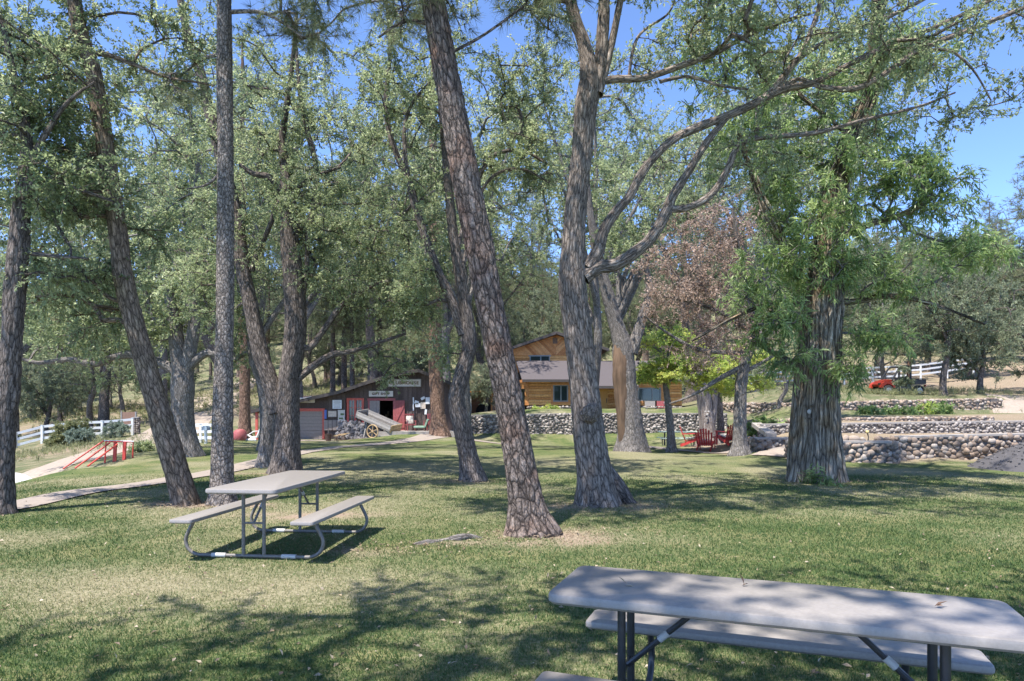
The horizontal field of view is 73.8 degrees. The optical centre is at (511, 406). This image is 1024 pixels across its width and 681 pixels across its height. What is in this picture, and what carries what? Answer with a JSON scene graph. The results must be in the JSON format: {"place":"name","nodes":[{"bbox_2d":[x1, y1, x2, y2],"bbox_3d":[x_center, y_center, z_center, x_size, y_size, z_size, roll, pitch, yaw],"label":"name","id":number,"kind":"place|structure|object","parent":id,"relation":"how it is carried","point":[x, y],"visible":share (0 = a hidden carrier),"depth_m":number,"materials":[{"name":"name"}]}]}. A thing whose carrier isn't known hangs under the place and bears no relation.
{"place":"outdoors","nodes":[
{"label":"outdoors","id":0,"kind":"place"},
{"bbox_2d":[22,376,277,478],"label":"road","id":1,"kind":"structure","parent":0,"point":[203,417],"depth_m":29.41,"materials":[{"name":"beige concrete"}]},
{"bbox_2d":[16,434,443,508],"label":"path","id":2,"kind":"structure","parent":0,"point":[37,500],"depth_m":13.43,"materials":[{"name":"concrete"}]},
{"bbox_2d":[0,304,1023,680],"bbox_3d":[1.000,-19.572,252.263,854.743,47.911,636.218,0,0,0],"label":"ground","id":3,"kind":"structure","parent":0,"point":[554,454],"depth_m":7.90,"materials":[{"name":"green plant"}]},
{"bbox_2d":[21,326,78,420],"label":"oak tree","id":4,"kind":"object","parent":3,"relation":"on","point":[29,375],"visible":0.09,"depth_m":59.88,"materials":[{"name":"green plant"}]},
{"bbox_2d":[19,363,86,433],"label":"juniper tree","id":5,"kind":"object","parent":3,"relation":"on","point":[48,398],"visible":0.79,"depth_m":48.98,"materials":[{"name":"green plant"}]},
{"bbox_2d":[0,164,109,436],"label":"oak tree","id":6,"kind":"object","parent":3,"relation":"on","point":[26,348],"visible":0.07,"depth_m":45.94,"materials":[{"name":"green plant"}]},
{"bbox_2d":[21,357,90,421],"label":"juniper tree","id":7,"kind":"object","parent":3,"relation":"on","point":[59,413],"visible":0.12,"depth_m":54.67,"materials":[{"name":"green plant"}]},
{"bbox_2d":[50,415,92,443],"bbox_3d":[-24.450,1.311,37.923,2.082,1.764,1.917,0,0,-24],"label":"shrub","id":8,"kind":"object","parent":3,"relation":"on","point":[59,427],"visible":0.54,"depth_m":37.69,"materials":[{"name":"green plant"}]},
{"bbox_2d":[16,418,133,447],"bbox_3d":[-26.085,1.883,39.376,7.661,2.469,0.451,0,0,-20],"label":"rail fence","id":9,"kind":"object","parent":3,"relation":"on","point":[42,432],"visible":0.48,"depth_m":39.23,"materials":[{"name":"white paint"}]},
{"bbox_2d":[63,425,97,445],"bbox_3d":[-23.169,1.586,36.556,1.718,1.335,1.458,0,0,-27],"label":"shrub","id":10,"kind":"object","parent":3,"relation":"on","point":[82,434],"visible":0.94,"depth_m":36.32,"materials":[{"name":"green plant"}]},
{"bbox_2d":[0,0,168,514],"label":"oak tree","id":11,"kind":"object","parent":3,"relation":"on","point":[15,277],"visible":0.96,"depth_m":9.85,"materials":[{"name":"green plant"}]},
{"bbox_2d":[35,310,136,431],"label":"oak tree","id":12,"kind":"object","parent":3,"relation":"on","point":[92,392],"visible":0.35,"depth_m":45.62,"materials":[{"name":"green plant"}]},
{"bbox_2d":[10,134,180,429],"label":"oak tree","id":13,"kind":"object","parent":3,"relation":"on","point":[103,412],"visible":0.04,"depth_m":49.65,"materials":[{"name":"green plant"}]},
{"bbox_2d":[63,440,133,468],"bbox_3d":[-12.603,1.452,20.948,0.681,0.820,1.906,0,0,31],"label":"stair railing","id":14,"kind":"object","parent":3,"relation":"on","point":[114,447],"visible":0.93,"depth_m":21.28,"materials":[{"name":"red paint"}]},
{"bbox_2d":[0,0,217,505],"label":"oak tree","id":15,"kind":"object","parent":3,"relation":"on","point":[123,303],"visible":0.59,"depth_m":10.86,"materials":[{"name":"green plant"}]},
{"bbox_2d":[99,419,131,438],"bbox_3d":[-22.936,1.419,39.576,1.887,1.450,1.488,0,0,0],"label":"shrub","id":16,"kind":"object","parent":3,"relation":"on","point":[120,429],"visible":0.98,"depth_m":39.37,"materials":[{"name":"green plant"}]},
{"bbox_2d":[94,331,141,412],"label":"oak tree","id":17,"kind":"object","parent":3,"relation":"on","point":[121,399],"visible":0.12,"depth_m":62.75,"materials":[{"name":"green plant"}]},
{"bbox_2d":[0,180,273,456],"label":"oak tree","id":18,"kind":"object","parent":3,"relation":"on","point":[186,358],"visible":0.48,"depth_m":22.26,"materials":[{"name":"green plant"}]},
{"bbox_2d":[15,432,258,461],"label":"wild grass","id":19,"kind":"structure","parent":3,"relation":"on","point":[34,452],"depth_m":32.51,"materials":[{"name":"beige plant"}]},
{"bbox_2d":[40,128,248,397],"bbox_3d":[-26.089,-9.432,49.849,14.226,21.718,15.092,0,0,10],"label":"oak tree","id":20,"kind":"object","parent":3,"relation":"on","point":[164,356],"visible":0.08,"depth_m":48.08,"materials":[{"name":"green plant"}]},
{"bbox_2d":[44,7,315,376],"bbox_3d":[-12.705,-6.441,27.953,9.891,17.060,10.782,0,0,-19],"label":"oak tree","id":21,"kind":"object","parent":3,"relation":"on","point":[180,131],"visible":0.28,"depth_m":26.34,"materials":[{"name":"green plant"}]},
{"bbox_2d":[123,96,312,363],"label":"oak tree","id":22,"kind":"object","parent":3,"relation":"on","point":[206,338],"visible":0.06,"depth_m":50.19,"materials":[{"name":"green plant"}]},
{"bbox_2d":[181,244,280,467],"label":"oak tree","id":23,"kind":"object","parent":3,"relation":"on","point":[265,450],"visible":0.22,"depth_m":17.44,"materials":[{"name":"grey plant"}]},
{"bbox_2d":[185,43,296,438],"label":"pine tree","id":24,"kind":"object","parent":3,"relation":"on","point":[244,422],"visible":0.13,"depth_m":36.76,"materials":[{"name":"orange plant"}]},
{"bbox_2d":[18,368,483,436],"bbox_3d":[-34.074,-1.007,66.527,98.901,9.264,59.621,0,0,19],"label":"wild grass","id":25,"kind":"structure","parent":3,"relation":"on","point":[95,411],"depth_m":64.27,"materials":[{"name":"beige plant"}]},
{"bbox_2d":[111,18,409,450],"bbox_3d":[-8.904,-5.572,25.540,10.292,15.029,9.442,0,0,-9],"label":"oak tree","id":26,"kind":"object","parent":3,"relation":"on","point":[150,167],"visible":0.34,"depth_m":23.51,"materials":[{"name":"green plant"}]},
{"bbox_2d":[169,470,373,558],"bbox_3d":[-2.567,1.177,7.673,1.507,0.737,2.000,0,0,6],"label":"picnic table","id":27,"kind":"object","parent":3,"relation":"on","point":[269,487],"visible":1,"depth_m":7.17,"materials":[{"name":"plastic"}]},
{"bbox_2d":[263,229,284,352],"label":"pine tree","id":28,"kind":"object","parent":3,"relation":"on","point":[276,323],"visible":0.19,"depth_m":68.46,"materials":[{"name":"green plant"}]},
{"bbox_2d":[137,0,421,505],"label":"pine tree","id":29,"kind":"object","parent":3,"relation":"on","point":[222,457],"visible":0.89,"depth_m":10.81,"materials":[{"name":"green plant"}]},
{"bbox_2d":[197,152,385,397],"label":"oak tree","id":30,"kind":"object","parent":3,"relation":"on","point":[310,307],"visible":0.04,"depth_m":52.38,"materials":[{"name":"green plant"}]},
{"bbox_2d":[148,0,441,474],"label":"oak tree","id":31,"kind":"object","parent":3,"relation":"on","point":[282,389],"visible":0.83,"depth_m":15.90,"materials":[{"name":"green plant"}]},
{"bbox_2d":[303,310,340,387],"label":"oak tree","id":32,"kind":"object","parent":3,"relation":"on","point":[309,355],"visible":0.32,"depth_m":72.95,"materials":[{"name":"green plant"}]},
{"bbox_2d":[306,158,365,391],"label":"pine tree","id":33,"kind":"object","parent":3,"relation":"on","point":[332,375],"visible":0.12,"depth_m":57.82,"materials":[{"name":"green plant"}]},
{"bbox_2d":[312,329,365,384],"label":"juniper tree","id":34,"kind":"object","parent":3,"relation":"on","point":[337,365],"visible":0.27,"depth_m":74.13,"materials":[{"name":"green plant"}]},
{"bbox_2d":[309,175,375,388],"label":"pine tree","id":35,"kind":"object","parent":3,"relation":"on","point":[343,371],"visible":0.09,"depth_m":59.81,"materials":[{"name":"green plant"}]},
{"bbox_2d":[251,369,452,439],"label":"gift shop","id":36,"kind":"structure","parent":3,"relation":"on","point":[396,407],"depth_m":40.00,"materials":[{"name":"red"}]},
{"bbox_2d":[300,408,324,438],"bbox_3d":[-12.655,1.046,39.990,3.388,1.903,0.100,0,0,0],"label":"garage door","id":37,"kind":"structure","parent":36,"relation":"in","point":[303,411],"depth_m":40.00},
{"bbox_2d":[347,398,363,422],"bbox_3d":[-9.177,0.318,39.883,1.074,1.659,0.306,0,0,0],"label":"window","id":38,"kind":"structure","parent":36,"relation":"in","point":[353,404],"depth_m":40.02,"materials":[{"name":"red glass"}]},
{"bbox_2d":[393,400,404,429],"bbox_3d":[-6.614,0.527,39.895,0.677,1.795,0.070,0,0,0],"label":"door","id":39,"kind":"structure","parent":36,"relation":"in","point":[398,405],"depth_m":39.89,"materials":[{"name":"red wood"}]},
{"bbox_2d":[320,222,387,385],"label":"pine tree","id":40,"kind":"object","parent":3,"relation":"on","point":[350,332],"visible":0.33,"depth_m":56.80,"materials":[{"name":"green plant"}]},
{"bbox_2d":[335,420,381,439],"bbox_3d":[-8.729,1.344,39.122,2.792,1.165,0.656,0,0,0],"label":"rock bank","id":41,"kind":"object","parent":3,"relation":"on","point":[352,428],"visible":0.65,"depth_m":39.00,"materials":[{"name":"grey stone"}]},
{"bbox_2d":[288,74,444,380],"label":"oak tree","id":42,"kind":"object","parent":3,"relation":"on","point":[369,330],"visible":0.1,"depth_m":54.46,"materials":[{"name":"green plant"}]},
{"bbox_2d":[338,314,417,378],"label":"oak tree","id":43,"kind":"object","parent":3,"relation":"on","point":[360,369],"visible":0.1,"depth_m":67.47,"materials":[{"name":"green plant"}]},
{"bbox_2d":[355,409,401,437],"bbox_3d":[-7.374,0.957,38.290,3.047,1.678,1.289,0,0,16],"label":"wooden wagon","id":44,"kind":"object","parent":3,"relation":"on","point":[372,418],"visible":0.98,"depth_m":38.45,"materials":[{"name":"grey wood"}]},
{"bbox_2d":[354,182,411,376],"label":"pine tree","id":45,"kind":"object","parent":3,"relation":"on","point":[380,374],"visible":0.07,"depth_m":60.77,"materials":[{"name":"green plant"}]},
{"bbox_2d":[397,342,450,372],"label":"juniper tree","id":46,"kind":"object","parent":3,"relation":"on","point":[420,365],"visible":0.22,"depth_m":61.48,"materials":[{"name":"green plant"}]},
{"bbox_2d":[252,0,608,537],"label":"pine tree","id":47,"kind":"object","parent":3,"relation":"on","point":[529,515],"visible":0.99,"depth_m":8.30,"materials":[{"name":"green plant"}]},
{"bbox_2d":[373,54,495,436],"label":"pine tree","id":48,"kind":"object","parent":3,"relation":"on","point":[438,425],"visible":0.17,"depth_m":37.85,"materials":[{"name":"green plant"}]},
{"bbox_2d":[346,111,549,382],"bbox_3d":[-5.050,-12.121,55.931,15.807,25.373,16.769,0,0,41],"label":"oak tree","id":49,"kind":"object","parent":3,"relation":"on","point":[447,315],"visible":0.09,"depth_m":55.69,"materials":[{"name":"green plant"}]},
{"bbox_2d":[329,0,578,481],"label":"oak tree","id":50,"kind":"object","parent":3,"relation":"on","point":[411,296],"visible":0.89,"depth_m":14.34,"materials":[{"name":"green plant"}]},
{"bbox_2d":[350,43,569,424],"bbox_3d":[-2.222,-5.789,27.351,8.992,15.634,9.802,0,0,18],"label":"oak tree","id":51,"kind":"object","parent":3,"relation":"on","point":[490,203],"visible":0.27,"depth_m":26.66,"materials":[{"name":"green plant"}]},
{"bbox_2d":[469,362,494,411],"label":"juniper tree","id":52,"kind":"object","parent":3,"relation":"on","point":[485,384],"visible":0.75,"depth_m":47.21,"materials":[{"name":"green plant"}]},
{"bbox_2d":[470,391,493,412],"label":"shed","id":53,"kind":"structure","parent":3,"relation":"on","point":[476,407],"depth_m":50.36,"materials":[{"name":"brown wood"}]},
{"bbox_2d":[94,471,899,555],"bbox_3d":[0.571,1.540,11.787,15.424,0.134,9.403,0,0,0],"label":"leaf duff","id":54,"kind":"object","parent":3,"relation":"on","point":[588,532],"visible":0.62,"depth_m":8.38,"materials":[{"name":"brown plant"}]},
{"bbox_2d":[471,224,522,410],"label":"pine tree","id":55,"kind":"object","parent":3,"relation":"on","point":[505,285],"visible":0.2,"depth_m":57.23,"materials":[{"name":"green plant"}]},
{"bbox_2d":[447,192,558,375],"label":"oak tree","id":56,"kind":"object","parent":3,"relation":"on","point":[479,359],"visible":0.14,"depth_m":63.19,"materials":[{"name":"green plant"}]},
{"bbox_2d":[0,227,1016,351],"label":"forest","id":57,"kind":"object","parent":3,"relation":"on","point":[746,239],"visible":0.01,"depth_m":139.68,"materials":[{"name":"green plant"}]},
{"bbox_2d":[0,472,1023,680],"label":"fallen leaves","id":58,"kind":"object","parent":3,"relation":"on","point":[466,646],"depth_m":5.24,"materials":[{"name":"brown plant"}]},
{"bbox_2d":[508,249,547,333],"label":"pine tree","id":59,"kind":"object","parent":3,"relation":"on","point":[528,296],"visible":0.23,"depth_m":86.70,"materials":[{"name":"green plant"}]},
{"bbox_2d":[507,309,552,345],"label":"juniper tree","id":60,"kind":"object","parent":3,"relation":"on","point":[523,338],"visible":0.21,"depth_m":74.74,"materials":[{"name":"green plant"}]},
{"bbox_2d":[510,186,555,321],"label":"pine tree","id":61,"kind":"object","parent":3,"relation":"on","point":[530,198],"visible":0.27,"depth_m":88.83,"materials":[{"name":"green plant"}]},
{"bbox_2d":[512,287,562,341],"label":"juniper tree","id":62,"kind":"object","parent":3,"relation":"on","point":[534,324],"visible":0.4,"depth_m":79.78,"materials":[{"name":"green plant"}]},
{"bbox_2d":[482,3,712,384],"bbox_3d":[3.124,-7.405,30.897,9.891,19.238,10.782,0,0,-34],"label":"oak tree","id":63,"kind":"object","parent":3,"relation":"on","point":[596,322],"visible":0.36,"depth_m":30.50,"materials":[{"name":"green plant"}]},
{"bbox_2d":[471,413,727,434],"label":"retaining wall","id":64,"kind":"structure","parent":3,"relation":"on","point":[551,423],"depth_m":41.60,"materials":[{"name":"grey stone"}]},
{"bbox_2d":[512,331,689,409],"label":"log house","id":65,"kind":"structure","parent":3,"relation":"on","point":[541,363],"depth_m":52.67,"materials":[{"name":"brown wood"}]},
{"bbox_2d":[551,383,569,403],"bbox_3d":[3.704,-1.034,51.975,1.474,1.619,0.110,0,0,0],"label":"window","id":66,"kind":"structure","parent":65,"relation":"in","point":[560,392],"depth_m":51.96,"materials":[{"name":"blue glass"}]},
{"bbox_2d":[637,385,662,402],"bbox_3d":[10.463,-0.950,51.975,2.100,1.354,0.110,0,0,0],"label":"window","id":67,"kind":"structure","parent":65,"relation":"in","point":[645,392],"depth_m":52.01,"materials":[{"name":"blue glass"}]},
{"bbox_2d":[524,83,720,319],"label":"oak tree","id":68,"kind":"object","parent":3,"relation":"on","point":[625,289],"visible":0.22,"depth_m":65.67,"materials":[{"name":"green plant"}]},
{"bbox_2d":[557,144,689,452],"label":"broken tree","id":69,"kind":"object","parent":3,"relation":"on","point":[631,435],"visible":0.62,"depth_m":24.73,"materials":[{"name":"grey plant"}]},
{"bbox_2d":[602,292,668,358],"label":"oak tree","id":70,"kind":"object","parent":3,"relation":"on","point":[628,324],"visible":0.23,"depth_m":80.51,"materials":[{"name":"green plant"}]},
{"bbox_2d":[605,274,672,360],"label":"oak tree","id":71,"kind":"object","parent":3,"relation":"on","point":[646,323],"visible":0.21,"depth_m":83.79,"materials":[{"name":"green plant"}]},
{"bbox_2d":[605,93,768,403],"bbox_3d":[14.938,-12.665,58.131,16.221,25.468,16.094,0,0,27],"label":"oak tree","id":72,"kind":"object","parent":3,"relation":"on","point":[689,391],"visible":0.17,"depth_m":57.04,"materials":[{"name":"green plant"}]},
{"bbox_2d":[653,302,741,445],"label":"tree","id":73,"kind":"object","parent":3,"relation":"on","point":[707,402],"visible":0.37,"depth_m":31.21,"materials":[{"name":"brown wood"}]},
{"bbox_2d":[695,428,717,451],"bbox_3d":[7.915,1.339,27.930,0.810,0.938,0.859,0,0,28],"label":"adirondack chair","id":74,"kind":"object","parent":3,"relation":"on","point":[704,441],"visible":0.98,"depth_m":27.70,"materials":[{"name":"red paint"}]},
{"bbox_2d":[626,187,789,455],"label":"brown leaf tree","id":75,"kind":"object","parent":3,"relation":"on","point":[739,446],"visible":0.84,"depth_m":20.52,"materials":[{"name":"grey plant"}]},
{"bbox_2d":[635,318,786,452],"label":"lime leaf tree","id":76,"kind":"object","parent":3,"relation":"on","point":[651,373],"visible":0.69,"depth_m":26.06,"materials":[{"name":"green plant"}]},
{"bbox_2d":[704,343,763,441],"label":"sapling","id":77,"kind":"object","parent":3,"relation":"on","point":[720,421],"visible":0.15,"depth_m":32.86,"materials":[{"name":"green plant"}]},
{"bbox_2d":[455,0,1023,507],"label":"oak tree","id":78,"kind":"object","parent":3,"relation":"on","point":[601,482],"visible":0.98,"depth_m":10.81,"materials":[{"name":"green plant"}]},
{"bbox_2d":[749,437,787,452],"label":"retaining wall","id":79,"kind":"structure","parent":3,"relation":"on","point":[757,444],"depth_m":21.40,"materials":[{"name":"grey stone"}]},
{"bbox_2d":[659,79,885,391],"bbox_3d":[19.045,-13.309,51.579,16.210,25.222,15.280,0,0,19],"label":"oak tree","id":80,"kind":"object","parent":3,"relation":"on","point":[717,196],"visible":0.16,"depth_m":50.89,"materials":[{"name":"green plant"}]},
{"bbox_2d":[749,333,797,408],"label":"oak tree","id":81,"kind":"object","parent":3,"relation":"on","point":[782,396],"visible":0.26,"depth_m":40.37,"materials":[{"name":"green plant"}]},
{"bbox_2d":[535,566,1023,680],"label":"picnic table","id":82,"kind":"object","parent":3,"relation":"on","point":[956,622],"visible":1,"depth_m":2.94,"materials":[{"name":"plastic"}]},
{"bbox_2d":[688,0,946,258],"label":"oak tree","id":83,"kind":"object","parent":3,"relation":"on","point":[808,169],"visible":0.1,"depth_m":30.24,"materials":[{"name":"green plant"}]},
{"bbox_2d":[797,462,846,487],"bbox_3d":[6.224,1.583,13.582,0.917,1.013,1.115,0,0,0],"label":"sprout","id":84,"kind":"object","parent":3,"relation":"on","point":[816,478],"visible":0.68,"depth_m":13.58,"materials":[{"name":"green plant"}]},
{"bbox_2d":[651,0,1023,482],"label":"willow tree","id":85,"kind":"object","parent":3,"relation":"on","point":[819,371],"visible":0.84,"depth_m":13.97,"materials":[{"name":"green plant"}]},
{"bbox_2d":[784,440,899,463],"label":"retaining wall","id":86,"kind":"structure","parent":3,"relation":"on","point":[873,451],"depth_m":18.74,"materials":[{"name":"grey stone"}]},
{"bbox_2d":[662,381,1023,415],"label":"wild grass","id":87,"kind":"structure","parent":3,"relation":"on","point":[930,390],"depth_m":41.82,"materials":[{"name":"beige plant"}]},
{"bbox_2d":[734,358,974,384],"bbox_3d":[28.384,-2.684,56.553,20.120,2.992,4.102,0,0,9],"label":"rail fence","id":88,"kind":"object","parent":3,"relation":"on","point":[920,369],"visible":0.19,"depth_m":54.94,"materials":[{"name":"white paint"}]},
{"bbox_2d":[723,397,1002,413],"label":"retaining wall","id":89,"kind":"structure","parent":3,"relation":"on","point":[976,403],"depth_m":39.34,"materials":[{"name":"grey stone"}]},
{"bbox_2d":[747,415,994,430],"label":"retaining wall","id":90,"kind":"structure","parent":3,"relation":"on","point":[959,418],"depth_m":27.62,"materials":[{"name":"grey stone"}]},
{"bbox_2d":[843,232,920,378],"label":"juniper tree","id":91,"kind":"object","parent":3,"relation":"on","point":[848,313],"visible":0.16,"depth_m":57.65,"materials":[{"name":"green plant"}]},
{"bbox_2d":[844,283,932,379],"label":"oak tree","id":92,"kind":"object","parent":3,"relation":"on","point":[880,359],"visible":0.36,"depth_m":47.64,"materials":[{"name":"green plant"}]},
{"bbox_2d":[757,420,1023,436],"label":"retaining wall","id":93,"kind":"structure","parent":3,"relation":"on","point":[1010,426],"depth_m":24.39,"materials":[{"name":"grey stone"}]},
{"bbox_2d":[869,365,925,394],"bbox_3d":[25.126,-1.692,44.501,3.070,1.992,1.516,0,0,-4],"label":"pickup truck","id":94,"kind":"object","parent":3,"relation":"on","point":[885,384],"visible":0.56,"depth_m":43.90,"materials":[{"name":"red metal"}]},
{"bbox_2d":[892,365,915,394],"bbox_3d":[24.278,-1.568,42.125,1.461,2.050,1.156,0,0,0],"label":"shrub","id":95,"kind":"object","parent":3,"relation":"on","point":[900,381],"visible":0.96,"depth_m":41.98,"materials":[{"name":"green plant"}]},
{"bbox_2d":[880,246,938,376],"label":"pine tree","id":96,"kind":"object","parent":3,"relation":"on","point":[910,268],"visible":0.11,"depth_m":50.43,"materials":[{"name":"green plant"}]},
{"bbox_2d":[887,223,977,371],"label":"juniper tree","id":97,"kind":"object","parent":3,"relation":"on","point":[933,270],"visible":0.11,"depth_m":62.72,"materials":[{"name":"green plant"}]},
{"bbox_2d":[892,234,1002,395],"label":"juniper tree","id":98,"kind":"object","parent":3,"relation":"on","point":[946,330],"visible":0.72,"depth_m":41.16,"materials":[{"name":"green plant"}]},
{"bbox_2d":[890,432,1023,460],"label":"retaining wall","id":99,"kind":"structure","parent":3,"relation":"on","point":[958,446],"depth_m":19.29,"materials":[{"name":"grey stone"}]},
{"bbox_2d":[921,250,1023,377],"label":"juniper tree","id":100,"kind":"object","parent":3,"relation":"on","point":[991,291],"visible":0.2,"depth_m":56.56,"materials":[{"name":"green plant"}]},
{"bbox_2d":[933,305,1023,393],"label":"juniper tree","id":101,"kind":"object","parent":3,"relation":"on","point":[991,337],"visible":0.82,"depth_m":41.95,"materials":[{"name":"green plant"}]},
{"bbox_2d":[966,243,1023,348],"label":"juniper tree","id":102,"kind":"object","parent":3,"relation":"on","point":[1011,295],"visible":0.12,"depth_m":64.70,"materials":[{"name":"green plant"}]},
{"bbox_2d":[967,442,1023,471],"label":"gravel heap","id":103,"kind":"object","parent":3,"relation":"on","point":[1011,458],"visible":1,"depth_m":17.26,"materials":[{"name":"grey gravel"}]},
{"bbox_2d":[972,279,1023,380],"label":"juniper tree","id":104,"kind":"object","parent":3,"relation":"on","point":[1017,373],"visible":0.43,"depth_m":46.39,"materials":[{"name":"green plant"}]},
{"bbox_2d":[991,155,1023,296],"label":"pine tree","id":105,"kind":"object","parent":3,"relation":"on","point":[1020,216],"visible":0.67,"depth_m":62.58,"materials":[{"name":"green plant"}]},
{"bbox_2d":[0,0,1023,282],"label":"sky","id":106,"kind":"structure","parent":0,"point":[996,145],"materials":[{"name":"blue"}]},
{"bbox_2d":[984,393,1023,412],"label":"road","id":107,"kind":"structure","parent":0,"point":[1013,405],"depth_m":39.63,"materials":[{"name":"beige concrete"}]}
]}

